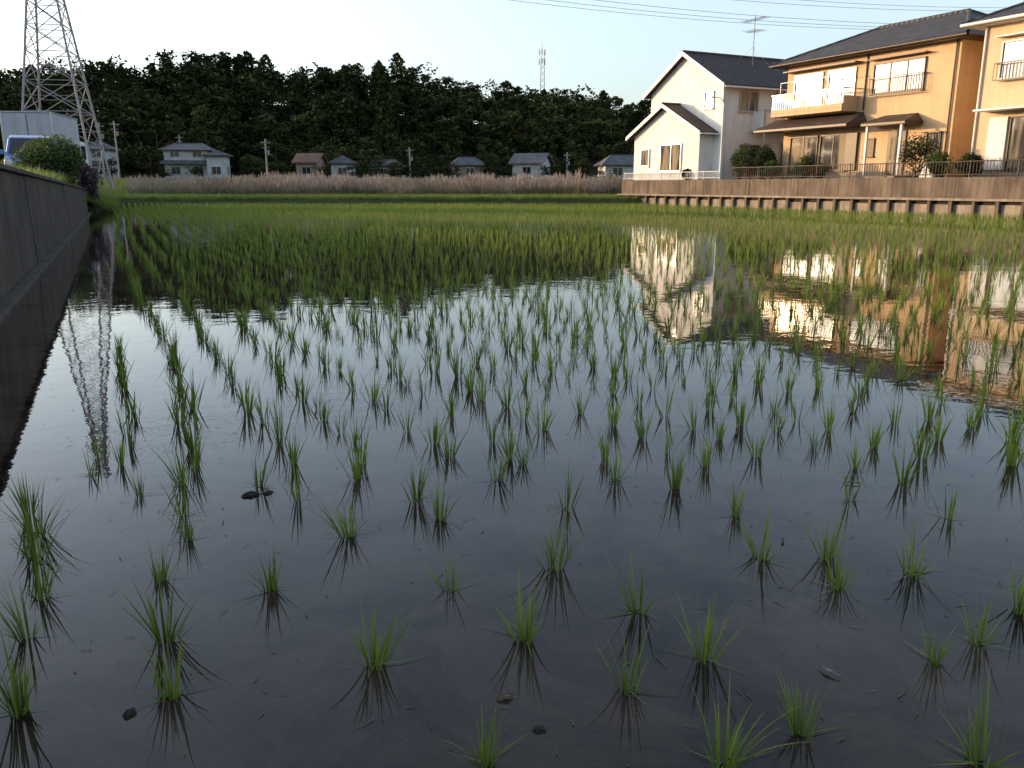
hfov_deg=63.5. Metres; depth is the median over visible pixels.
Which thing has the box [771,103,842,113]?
balcony parapet
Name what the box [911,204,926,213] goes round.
plank
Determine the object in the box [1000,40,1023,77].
window glass
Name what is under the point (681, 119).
barge board
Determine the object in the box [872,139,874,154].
window mullion
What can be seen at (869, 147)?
window glass
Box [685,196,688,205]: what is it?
post
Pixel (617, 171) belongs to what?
window glass
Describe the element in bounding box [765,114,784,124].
balcony panel
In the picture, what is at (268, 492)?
mud clod
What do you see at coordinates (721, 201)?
post
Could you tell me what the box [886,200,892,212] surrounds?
post
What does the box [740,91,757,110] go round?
window glass
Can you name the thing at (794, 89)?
window mullion
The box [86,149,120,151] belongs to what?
soffit fascia
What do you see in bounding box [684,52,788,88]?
roof slope
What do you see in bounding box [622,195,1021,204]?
retaining wall
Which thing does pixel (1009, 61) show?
grille rail
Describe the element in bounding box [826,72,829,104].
window mullion
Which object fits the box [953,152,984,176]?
garden shrub
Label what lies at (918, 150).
garden shrub
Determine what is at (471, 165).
farmhouse
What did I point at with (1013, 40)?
window frame
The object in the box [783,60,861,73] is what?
balcony lintel
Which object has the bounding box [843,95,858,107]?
balcony side
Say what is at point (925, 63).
window mullion
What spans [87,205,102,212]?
grass slope
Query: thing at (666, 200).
post
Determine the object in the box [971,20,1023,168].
walls
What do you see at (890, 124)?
fascia
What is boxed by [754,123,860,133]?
fascia
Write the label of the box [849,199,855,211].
post
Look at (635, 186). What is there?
panel
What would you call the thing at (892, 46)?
gutter
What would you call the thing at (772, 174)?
garden shrub
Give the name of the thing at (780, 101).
window glass
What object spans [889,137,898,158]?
door light
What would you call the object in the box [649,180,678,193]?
panel
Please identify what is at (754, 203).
plank
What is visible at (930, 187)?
panel
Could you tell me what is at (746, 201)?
post
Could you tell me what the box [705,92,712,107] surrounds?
window glass
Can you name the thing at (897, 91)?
window frame
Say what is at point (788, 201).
post
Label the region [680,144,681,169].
window mullion
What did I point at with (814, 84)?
window glass
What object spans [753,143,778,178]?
garden shrub
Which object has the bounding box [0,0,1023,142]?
sky
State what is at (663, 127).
front wing
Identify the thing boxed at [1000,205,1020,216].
concrete block
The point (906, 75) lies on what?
window mullion
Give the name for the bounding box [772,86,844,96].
balcony handrail
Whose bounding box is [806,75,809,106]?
window mullion
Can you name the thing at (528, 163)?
cottage
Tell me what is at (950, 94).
downpipe
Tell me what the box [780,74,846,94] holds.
laundry pole
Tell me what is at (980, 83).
downpipe
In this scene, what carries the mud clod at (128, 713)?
on the paddy water
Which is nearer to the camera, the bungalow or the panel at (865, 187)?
the panel at (865, 187)
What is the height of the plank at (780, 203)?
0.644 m
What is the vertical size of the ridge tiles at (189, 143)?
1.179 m
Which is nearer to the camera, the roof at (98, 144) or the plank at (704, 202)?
the plank at (704, 202)
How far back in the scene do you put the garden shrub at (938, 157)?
35.07 m
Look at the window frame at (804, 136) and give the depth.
44.31 m
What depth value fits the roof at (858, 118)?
42.54 m
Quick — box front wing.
[633,110,712,179]
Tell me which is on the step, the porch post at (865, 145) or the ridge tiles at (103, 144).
the porch post at (865, 145)
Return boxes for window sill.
[869,89,924,95]
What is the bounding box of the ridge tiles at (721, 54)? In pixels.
[682,50,783,60]
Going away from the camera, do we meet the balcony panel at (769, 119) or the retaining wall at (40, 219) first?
the retaining wall at (40, 219)
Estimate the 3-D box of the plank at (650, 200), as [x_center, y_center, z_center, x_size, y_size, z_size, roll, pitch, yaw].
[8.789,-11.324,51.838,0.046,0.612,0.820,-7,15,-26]
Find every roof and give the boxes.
[88,142,120,150]
[158,144,213,149]
[160,160,206,163]
[205,151,230,155]
[291,153,327,163]
[369,160,402,165]
[594,156,633,165]
[753,112,866,130]
[775,12,984,64]
[861,113,922,123]
[969,4,1023,22]
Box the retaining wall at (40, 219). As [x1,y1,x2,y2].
[0,170,87,300]
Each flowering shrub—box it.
[71,161,100,191]
[80,172,103,207]
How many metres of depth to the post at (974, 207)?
33.06 m
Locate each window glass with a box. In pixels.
[91,150,100,156]
[170,151,178,156]
[171,167,180,173]
[193,151,201,156]
[212,167,220,173]
[302,167,310,173]
[338,168,345,173]
[380,169,387,174]
[466,168,473,174]
[523,167,530,173]
[613,168,622,175]
[641,150,648,165]
[661,145,680,170]
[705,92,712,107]
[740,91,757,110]
[777,94,786,103]
[780,143,782,165]
[790,137,816,169]
[794,74,821,107]
[820,135,845,169]
[827,69,854,103]
[867,139,872,154]
[873,58,924,92]
[926,133,939,155]
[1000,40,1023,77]
[1006,117,1023,167]
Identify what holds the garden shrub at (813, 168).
on the lot
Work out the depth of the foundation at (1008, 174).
34.16 m
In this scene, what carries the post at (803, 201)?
in the paddy water
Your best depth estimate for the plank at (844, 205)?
38.83 m
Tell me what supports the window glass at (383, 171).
attached to the walls at (375, 174)
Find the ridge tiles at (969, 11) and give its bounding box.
[771,8,985,65]
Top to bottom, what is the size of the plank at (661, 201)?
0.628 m
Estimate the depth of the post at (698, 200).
47.79 m
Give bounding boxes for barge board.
[626,104,661,140]
[642,52,681,99]
[661,103,699,134]
[682,51,724,87]
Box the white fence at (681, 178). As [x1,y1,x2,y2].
[624,171,720,179]
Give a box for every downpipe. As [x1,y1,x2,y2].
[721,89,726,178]
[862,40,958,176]
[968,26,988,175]
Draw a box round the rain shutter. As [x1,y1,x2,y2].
[984,116,1009,169]
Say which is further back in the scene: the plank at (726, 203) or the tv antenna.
the tv antenna
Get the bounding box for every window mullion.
[659,146,661,170]
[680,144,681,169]
[788,139,791,169]
[793,77,795,107]
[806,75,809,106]
[815,137,818,164]
[818,137,821,163]
[820,73,823,104]
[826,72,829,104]
[830,136,833,169]
[853,68,856,94]
[872,65,875,92]
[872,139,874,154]
[905,60,908,89]
[922,58,926,87]
[938,133,941,152]
[998,43,1004,77]
[1004,118,1012,167]
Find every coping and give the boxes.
[0,163,26,174]
[25,171,44,178]
[42,176,55,181]
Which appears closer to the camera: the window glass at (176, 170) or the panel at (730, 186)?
the panel at (730, 186)
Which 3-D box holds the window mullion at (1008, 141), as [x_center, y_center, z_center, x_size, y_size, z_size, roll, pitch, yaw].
[20.223,-9.816,33.736,0.076,1.936,0.050,-7,15,-26]
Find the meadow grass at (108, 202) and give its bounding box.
[1,157,642,212]
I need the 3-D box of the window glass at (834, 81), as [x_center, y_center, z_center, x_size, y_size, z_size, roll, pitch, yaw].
[16.692,-14.995,41.956,0.017,1.690,1.640,-7,15,-26]
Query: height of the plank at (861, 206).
0.595 m
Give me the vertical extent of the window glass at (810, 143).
1.690 m
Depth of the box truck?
40.24 m
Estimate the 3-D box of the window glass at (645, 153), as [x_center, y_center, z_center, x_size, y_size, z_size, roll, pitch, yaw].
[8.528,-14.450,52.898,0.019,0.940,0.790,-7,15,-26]
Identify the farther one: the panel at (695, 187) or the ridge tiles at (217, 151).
the ridge tiles at (217, 151)
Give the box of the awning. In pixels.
[973,105,1023,112]
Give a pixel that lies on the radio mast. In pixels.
(541, 68)
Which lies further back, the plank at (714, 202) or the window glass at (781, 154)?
the window glass at (781, 154)
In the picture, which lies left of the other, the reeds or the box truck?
the box truck
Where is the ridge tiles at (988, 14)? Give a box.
[963,2,1023,23]
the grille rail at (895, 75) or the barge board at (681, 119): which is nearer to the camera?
the grille rail at (895, 75)
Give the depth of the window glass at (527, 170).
124.79 m
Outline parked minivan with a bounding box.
[0,135,64,175]
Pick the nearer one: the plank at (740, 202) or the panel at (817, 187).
the panel at (817, 187)
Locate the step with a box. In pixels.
[862,176,908,177]
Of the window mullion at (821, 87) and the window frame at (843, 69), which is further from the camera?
the window mullion at (821, 87)
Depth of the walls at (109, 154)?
125.78 m
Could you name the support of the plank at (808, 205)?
in the paddy water
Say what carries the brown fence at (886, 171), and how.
on the panel at (770, 187)
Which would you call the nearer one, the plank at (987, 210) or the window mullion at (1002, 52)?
the plank at (987, 210)
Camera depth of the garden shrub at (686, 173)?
49.17 m
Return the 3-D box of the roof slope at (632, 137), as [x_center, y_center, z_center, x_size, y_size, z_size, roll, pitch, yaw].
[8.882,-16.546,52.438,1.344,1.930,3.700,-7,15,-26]
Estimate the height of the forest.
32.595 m
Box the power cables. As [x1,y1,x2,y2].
[511,0,988,29]
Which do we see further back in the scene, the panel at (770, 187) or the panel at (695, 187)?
the panel at (695, 187)
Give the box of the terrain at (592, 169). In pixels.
[98,106,641,204]
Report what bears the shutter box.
attached to the walls at (929, 104)
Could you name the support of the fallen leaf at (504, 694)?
on the paddy water
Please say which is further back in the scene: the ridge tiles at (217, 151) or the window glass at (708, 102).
the ridge tiles at (217, 151)
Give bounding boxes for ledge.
[617,194,1023,201]
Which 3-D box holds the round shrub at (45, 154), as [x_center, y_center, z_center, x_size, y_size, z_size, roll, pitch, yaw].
[-14.739,-7.079,26.402,2.088,1.811,2.190,10,17,35]
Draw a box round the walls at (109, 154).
[87,150,118,177]
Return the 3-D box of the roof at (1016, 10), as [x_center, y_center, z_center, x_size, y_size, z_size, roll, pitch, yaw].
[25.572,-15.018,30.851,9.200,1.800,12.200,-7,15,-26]
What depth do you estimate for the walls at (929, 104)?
37.83 m
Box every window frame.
[790,135,818,138]
[795,72,823,76]
[820,133,846,136]
[828,67,856,71]
[871,88,923,94]
[874,56,926,64]
[1003,38,1023,42]
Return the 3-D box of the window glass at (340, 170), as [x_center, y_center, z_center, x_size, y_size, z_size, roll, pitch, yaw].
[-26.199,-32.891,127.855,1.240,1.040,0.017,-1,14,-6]
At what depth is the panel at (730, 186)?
45.58 m
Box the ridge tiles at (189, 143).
[159,143,215,149]
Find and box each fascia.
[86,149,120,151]
[159,150,213,151]
[203,155,232,156]
[594,165,633,166]
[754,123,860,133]
[772,35,984,69]
[861,120,922,126]
[964,17,1023,30]
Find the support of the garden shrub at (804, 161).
on the lot
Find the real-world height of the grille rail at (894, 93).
0.040 m
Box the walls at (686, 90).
[651,58,786,179]
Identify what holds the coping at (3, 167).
on the retaining wall at (40, 219)
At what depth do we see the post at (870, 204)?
37.39 m
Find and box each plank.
[648,198,654,204]
[658,198,664,204]
[668,199,674,204]
[678,198,684,205]
[689,199,695,205]
[700,200,707,206]
[711,199,719,206]
[723,200,731,206]
[735,199,743,207]
[748,200,757,207]
[762,200,771,208]
[775,200,785,208]
[790,202,800,209]
[805,202,816,209]
[821,201,832,210]
[837,201,849,210]
[854,203,867,211]
[872,203,886,211]
[891,203,905,212]
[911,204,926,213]
[931,204,947,214]
[953,205,970,214]
[976,205,994,215]
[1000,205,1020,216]
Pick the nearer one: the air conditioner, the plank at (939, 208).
the plank at (939, 208)
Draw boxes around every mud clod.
[122,707,136,718]
[241,491,260,497]
[262,490,272,494]
[532,725,545,733]
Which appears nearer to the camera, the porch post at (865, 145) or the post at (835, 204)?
the post at (835, 204)
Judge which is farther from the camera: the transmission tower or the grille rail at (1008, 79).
the transmission tower
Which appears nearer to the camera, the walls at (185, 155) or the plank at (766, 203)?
the plank at (766, 203)
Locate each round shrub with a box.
[10,133,85,183]
[60,148,85,180]
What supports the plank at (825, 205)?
in the paddy water
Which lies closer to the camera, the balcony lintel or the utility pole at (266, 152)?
the balcony lintel
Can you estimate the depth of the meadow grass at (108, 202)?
53.22 m
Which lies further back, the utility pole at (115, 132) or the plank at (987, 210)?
the utility pole at (115, 132)
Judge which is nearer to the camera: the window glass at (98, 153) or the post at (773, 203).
the post at (773, 203)
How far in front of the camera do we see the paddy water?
2.99 m
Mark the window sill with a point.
(897, 92)
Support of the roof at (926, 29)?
on the soffit fascia at (966, 37)
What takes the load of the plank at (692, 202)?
in the paddy water
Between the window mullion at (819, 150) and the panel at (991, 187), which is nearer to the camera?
the panel at (991, 187)
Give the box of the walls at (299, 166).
[296,163,324,177]
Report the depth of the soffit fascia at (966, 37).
38.91 m
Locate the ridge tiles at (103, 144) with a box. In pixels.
[88,141,121,150]
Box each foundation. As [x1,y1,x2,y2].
[780,170,964,178]
[971,170,1023,176]
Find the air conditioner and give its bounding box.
[918,166,934,176]
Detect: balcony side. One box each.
[751,111,764,128]
[773,103,788,109]
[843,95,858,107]
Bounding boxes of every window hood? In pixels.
[867,50,930,60]
[995,32,1023,37]
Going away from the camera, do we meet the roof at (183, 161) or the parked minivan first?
the parked minivan
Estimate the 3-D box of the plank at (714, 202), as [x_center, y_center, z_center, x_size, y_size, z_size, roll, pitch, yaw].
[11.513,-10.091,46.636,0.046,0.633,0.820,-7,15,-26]
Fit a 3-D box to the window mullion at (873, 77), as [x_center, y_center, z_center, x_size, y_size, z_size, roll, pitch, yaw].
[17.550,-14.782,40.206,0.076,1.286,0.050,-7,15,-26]
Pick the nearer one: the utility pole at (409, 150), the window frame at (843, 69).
the window frame at (843, 69)
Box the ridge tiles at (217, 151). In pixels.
[202,150,231,155]
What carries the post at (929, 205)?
in the paddy water
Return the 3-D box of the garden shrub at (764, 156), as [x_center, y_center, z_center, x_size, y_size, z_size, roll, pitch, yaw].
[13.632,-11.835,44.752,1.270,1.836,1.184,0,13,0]
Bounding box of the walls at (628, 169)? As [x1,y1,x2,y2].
[598,166,633,179]
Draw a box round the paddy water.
[0,205,1023,767]
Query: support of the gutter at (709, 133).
attached to the roof slope at (691, 118)
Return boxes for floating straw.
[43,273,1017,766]
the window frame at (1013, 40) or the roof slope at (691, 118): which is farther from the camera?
the roof slope at (691, 118)
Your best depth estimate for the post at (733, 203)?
45.19 m
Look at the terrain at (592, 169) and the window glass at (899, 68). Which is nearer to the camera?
the window glass at (899, 68)
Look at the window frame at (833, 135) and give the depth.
42.61 m
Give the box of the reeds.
[124,168,632,195]
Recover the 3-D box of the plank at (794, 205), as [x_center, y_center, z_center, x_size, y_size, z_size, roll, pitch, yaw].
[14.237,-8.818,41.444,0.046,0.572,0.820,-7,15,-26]
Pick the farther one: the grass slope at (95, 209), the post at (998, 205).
the grass slope at (95, 209)
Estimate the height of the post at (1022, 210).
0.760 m
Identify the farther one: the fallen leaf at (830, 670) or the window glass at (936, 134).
the window glass at (936, 134)
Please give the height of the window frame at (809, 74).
0.066 m
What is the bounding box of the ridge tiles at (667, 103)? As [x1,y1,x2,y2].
[662,102,680,104]
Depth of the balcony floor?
42.37 m
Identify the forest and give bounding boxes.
[0,47,651,179]
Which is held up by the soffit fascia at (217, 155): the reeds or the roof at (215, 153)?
the roof at (215, 153)
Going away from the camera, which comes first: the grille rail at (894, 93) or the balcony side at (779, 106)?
the grille rail at (894, 93)
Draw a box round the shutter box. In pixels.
[844,132,858,170]
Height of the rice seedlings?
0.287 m
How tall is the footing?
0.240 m
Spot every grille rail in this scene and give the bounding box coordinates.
[866,90,920,96]
[868,72,921,79]
[992,77,1023,80]
[994,59,1023,63]
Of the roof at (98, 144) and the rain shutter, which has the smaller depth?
the rain shutter
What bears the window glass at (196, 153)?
attached to the walls at (185, 155)
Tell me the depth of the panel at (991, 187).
32.64 m
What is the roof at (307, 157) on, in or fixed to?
on the walls at (299, 166)
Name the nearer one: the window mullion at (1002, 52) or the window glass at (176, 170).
the window mullion at (1002, 52)
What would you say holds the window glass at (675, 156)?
attached to the front wing
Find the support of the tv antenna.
on the roof slope at (734, 71)
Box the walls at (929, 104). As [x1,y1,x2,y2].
[782,39,983,172]
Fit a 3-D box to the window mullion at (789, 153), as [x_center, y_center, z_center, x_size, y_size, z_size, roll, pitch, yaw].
[15.235,-12.581,45.405,0.076,1.686,0.050,-7,15,-26]
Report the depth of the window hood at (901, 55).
38.60 m
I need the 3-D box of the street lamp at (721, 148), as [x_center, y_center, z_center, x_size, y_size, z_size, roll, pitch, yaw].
[11.486,-13.976,47.176,1.098,4.640,0.296,12,18,41]
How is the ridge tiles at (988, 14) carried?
attached to the roof at (1016, 10)
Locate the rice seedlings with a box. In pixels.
[0,201,1023,767]
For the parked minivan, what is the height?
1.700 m
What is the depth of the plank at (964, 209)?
33.63 m
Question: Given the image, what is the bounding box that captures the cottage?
[508,153,554,177]
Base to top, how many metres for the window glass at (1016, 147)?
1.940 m
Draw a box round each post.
[664,196,667,204]
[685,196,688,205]
[696,197,700,205]
[708,197,711,206]
[719,197,723,206]
[731,197,735,206]
[744,197,748,207]
[758,198,762,207]
[771,198,776,208]
[785,198,790,208]
[801,198,805,209]
[816,199,821,209]
[832,199,837,210]
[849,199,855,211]
[862,127,868,175]
[867,199,873,211]
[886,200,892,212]
[895,124,903,174]
[905,200,911,212]
[926,200,932,213]
[947,201,954,214]
[970,201,977,215]
[994,202,1001,215]
[1020,202,1023,216]
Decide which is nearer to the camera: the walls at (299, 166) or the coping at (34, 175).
the coping at (34, 175)
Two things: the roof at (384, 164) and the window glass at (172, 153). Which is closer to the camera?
the window glass at (172, 153)
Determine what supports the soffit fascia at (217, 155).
on the walls at (223, 162)
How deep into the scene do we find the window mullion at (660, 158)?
51.47 m
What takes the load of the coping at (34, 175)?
on the retaining wall at (40, 219)
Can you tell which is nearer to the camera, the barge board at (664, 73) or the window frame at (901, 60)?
the window frame at (901, 60)
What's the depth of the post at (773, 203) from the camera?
42.59 m
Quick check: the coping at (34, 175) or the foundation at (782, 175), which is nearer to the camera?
the coping at (34, 175)
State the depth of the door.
39.62 m
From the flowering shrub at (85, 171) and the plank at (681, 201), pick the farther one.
the plank at (681, 201)
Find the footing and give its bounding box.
[0,212,91,323]
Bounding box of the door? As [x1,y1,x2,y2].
[885,130,906,174]
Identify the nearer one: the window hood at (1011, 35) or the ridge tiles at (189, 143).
the window hood at (1011, 35)
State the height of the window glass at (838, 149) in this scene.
1.690 m
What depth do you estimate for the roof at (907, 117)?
38.56 m
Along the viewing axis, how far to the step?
39.01 m
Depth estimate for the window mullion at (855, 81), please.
41.13 m
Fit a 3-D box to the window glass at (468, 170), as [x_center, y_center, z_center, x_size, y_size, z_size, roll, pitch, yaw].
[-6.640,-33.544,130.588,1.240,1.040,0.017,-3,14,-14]
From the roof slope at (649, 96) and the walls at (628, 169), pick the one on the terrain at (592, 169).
the walls at (628, 169)
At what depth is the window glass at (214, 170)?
123.00 m
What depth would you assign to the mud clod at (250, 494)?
3.15 m
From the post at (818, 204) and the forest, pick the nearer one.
the post at (818, 204)
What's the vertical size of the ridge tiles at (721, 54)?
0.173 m
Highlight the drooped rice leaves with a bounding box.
[0,457,1022,767]
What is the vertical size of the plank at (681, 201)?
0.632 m
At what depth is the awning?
33.19 m
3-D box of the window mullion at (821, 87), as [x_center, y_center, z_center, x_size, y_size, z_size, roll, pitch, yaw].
[16.097,-15.251,43.026,0.076,1.686,0.050,-7,15,-26]
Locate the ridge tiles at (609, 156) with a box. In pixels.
[593,155,633,165]
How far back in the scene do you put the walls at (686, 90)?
48.88 m
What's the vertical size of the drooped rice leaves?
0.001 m
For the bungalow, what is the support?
on the terrain at (592, 169)
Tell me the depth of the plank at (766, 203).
43.16 m
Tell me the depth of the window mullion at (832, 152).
42.83 m
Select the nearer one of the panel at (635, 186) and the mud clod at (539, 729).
the mud clod at (539, 729)
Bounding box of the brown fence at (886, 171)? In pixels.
[732,158,1023,178]
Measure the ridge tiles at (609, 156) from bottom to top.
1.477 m
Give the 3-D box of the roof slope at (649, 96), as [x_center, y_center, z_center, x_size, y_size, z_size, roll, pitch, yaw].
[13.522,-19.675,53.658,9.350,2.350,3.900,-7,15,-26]
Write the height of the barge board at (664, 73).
2.450 m
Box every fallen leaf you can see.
[497,691,513,697]
[818,666,840,677]
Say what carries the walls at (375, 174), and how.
on the terrain at (592, 169)
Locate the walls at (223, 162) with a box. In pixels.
[206,156,230,177]
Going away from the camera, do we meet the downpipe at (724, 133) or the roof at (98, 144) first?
the downpipe at (724, 133)
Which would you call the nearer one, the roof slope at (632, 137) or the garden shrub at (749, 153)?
the garden shrub at (749, 153)
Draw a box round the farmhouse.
[450,157,487,177]
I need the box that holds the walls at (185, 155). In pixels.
[163,151,209,177]
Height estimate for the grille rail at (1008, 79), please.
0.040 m
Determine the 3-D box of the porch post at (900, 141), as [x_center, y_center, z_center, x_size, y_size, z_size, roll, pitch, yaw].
[17.867,-10.807,38.201,0.110,2.269,0.110,-7,15,-26]
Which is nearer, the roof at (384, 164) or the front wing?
the front wing
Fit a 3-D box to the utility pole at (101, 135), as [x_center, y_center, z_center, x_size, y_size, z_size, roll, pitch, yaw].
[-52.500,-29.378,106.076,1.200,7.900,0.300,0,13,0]
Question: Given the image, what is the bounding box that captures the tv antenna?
[740,15,769,65]
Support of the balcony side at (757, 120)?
attached to the walls at (686, 90)
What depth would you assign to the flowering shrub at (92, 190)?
36.59 m
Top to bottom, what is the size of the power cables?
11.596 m
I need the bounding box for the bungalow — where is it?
[327,155,358,177]
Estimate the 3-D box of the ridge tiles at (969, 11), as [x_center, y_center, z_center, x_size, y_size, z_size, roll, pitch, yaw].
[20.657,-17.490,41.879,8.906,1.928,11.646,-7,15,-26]
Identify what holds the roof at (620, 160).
on the soffit fascia at (612, 165)
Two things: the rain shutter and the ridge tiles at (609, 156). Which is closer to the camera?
the rain shutter
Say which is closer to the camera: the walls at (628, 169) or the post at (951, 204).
the post at (951, 204)
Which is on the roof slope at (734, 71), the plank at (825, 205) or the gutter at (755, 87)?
the gutter at (755, 87)
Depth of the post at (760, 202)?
43.46 m
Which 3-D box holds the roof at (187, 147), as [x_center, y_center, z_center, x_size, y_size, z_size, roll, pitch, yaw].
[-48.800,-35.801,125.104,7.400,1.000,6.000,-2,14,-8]
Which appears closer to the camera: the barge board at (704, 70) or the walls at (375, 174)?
the barge board at (704, 70)
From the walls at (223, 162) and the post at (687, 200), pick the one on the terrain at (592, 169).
the walls at (223, 162)
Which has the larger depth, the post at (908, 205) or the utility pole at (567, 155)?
the utility pole at (567, 155)
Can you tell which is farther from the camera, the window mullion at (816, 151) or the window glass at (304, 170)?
the window glass at (304, 170)
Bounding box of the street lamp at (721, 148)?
[707,96,724,178]
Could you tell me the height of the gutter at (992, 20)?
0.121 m
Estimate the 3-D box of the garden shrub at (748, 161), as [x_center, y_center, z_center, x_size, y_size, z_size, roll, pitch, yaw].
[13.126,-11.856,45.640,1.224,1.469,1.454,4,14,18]
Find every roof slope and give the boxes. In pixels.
[628,108,663,139]
[644,56,683,98]
[664,104,717,132]
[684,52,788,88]
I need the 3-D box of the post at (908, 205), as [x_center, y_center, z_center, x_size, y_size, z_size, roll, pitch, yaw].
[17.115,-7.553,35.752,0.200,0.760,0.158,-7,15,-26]
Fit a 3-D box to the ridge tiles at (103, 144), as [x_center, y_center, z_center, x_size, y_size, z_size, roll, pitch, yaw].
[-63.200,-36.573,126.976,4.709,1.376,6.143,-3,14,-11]
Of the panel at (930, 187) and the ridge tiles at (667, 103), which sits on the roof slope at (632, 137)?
the ridge tiles at (667, 103)
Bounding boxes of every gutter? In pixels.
[700,132,718,134]
[724,85,786,90]
[769,32,984,67]
[960,13,1023,27]
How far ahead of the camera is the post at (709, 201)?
46.92 m
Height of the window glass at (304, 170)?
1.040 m
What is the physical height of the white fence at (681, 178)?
0.530 m
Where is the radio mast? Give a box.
[539,48,544,98]
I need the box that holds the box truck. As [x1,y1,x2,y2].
[0,111,88,167]
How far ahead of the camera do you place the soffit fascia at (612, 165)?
110.21 m
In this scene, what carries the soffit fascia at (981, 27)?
attached to the walls at (998, 94)
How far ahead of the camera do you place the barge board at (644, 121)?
52.05 m
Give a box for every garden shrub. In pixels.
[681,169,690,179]
[730,148,746,178]
[739,143,760,176]
[740,155,757,178]
[752,148,775,178]
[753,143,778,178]
[764,160,782,178]
[793,154,814,178]
[809,163,830,177]
[897,132,943,177]
[924,151,954,176]
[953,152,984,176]
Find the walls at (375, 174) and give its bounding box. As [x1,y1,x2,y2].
[368,167,401,177]
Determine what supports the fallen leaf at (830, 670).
on the paddy water
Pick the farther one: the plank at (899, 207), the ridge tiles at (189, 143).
the ridge tiles at (189, 143)
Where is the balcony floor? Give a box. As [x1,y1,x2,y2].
[771,107,857,117]
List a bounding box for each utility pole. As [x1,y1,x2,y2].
[94,122,105,182]
[109,121,120,178]
[261,139,269,174]
[406,147,413,177]
[564,153,570,173]
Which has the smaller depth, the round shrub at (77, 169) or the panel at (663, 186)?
the round shrub at (77, 169)
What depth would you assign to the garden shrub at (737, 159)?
46.38 m
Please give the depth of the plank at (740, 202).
44.94 m
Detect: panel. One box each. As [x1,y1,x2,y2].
[622,180,648,193]
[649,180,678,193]
[679,180,712,194]
[712,179,749,194]
[749,179,791,195]
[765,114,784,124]
[791,178,838,196]
[838,178,893,196]
[892,177,955,197]
[954,177,1023,198]
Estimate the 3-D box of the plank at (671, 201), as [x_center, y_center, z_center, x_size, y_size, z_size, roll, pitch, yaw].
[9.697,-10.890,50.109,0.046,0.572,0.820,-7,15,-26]
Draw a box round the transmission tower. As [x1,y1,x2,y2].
[21,0,113,188]
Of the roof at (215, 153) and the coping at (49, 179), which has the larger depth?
the roof at (215, 153)
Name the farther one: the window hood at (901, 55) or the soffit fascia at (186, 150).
the soffit fascia at (186, 150)

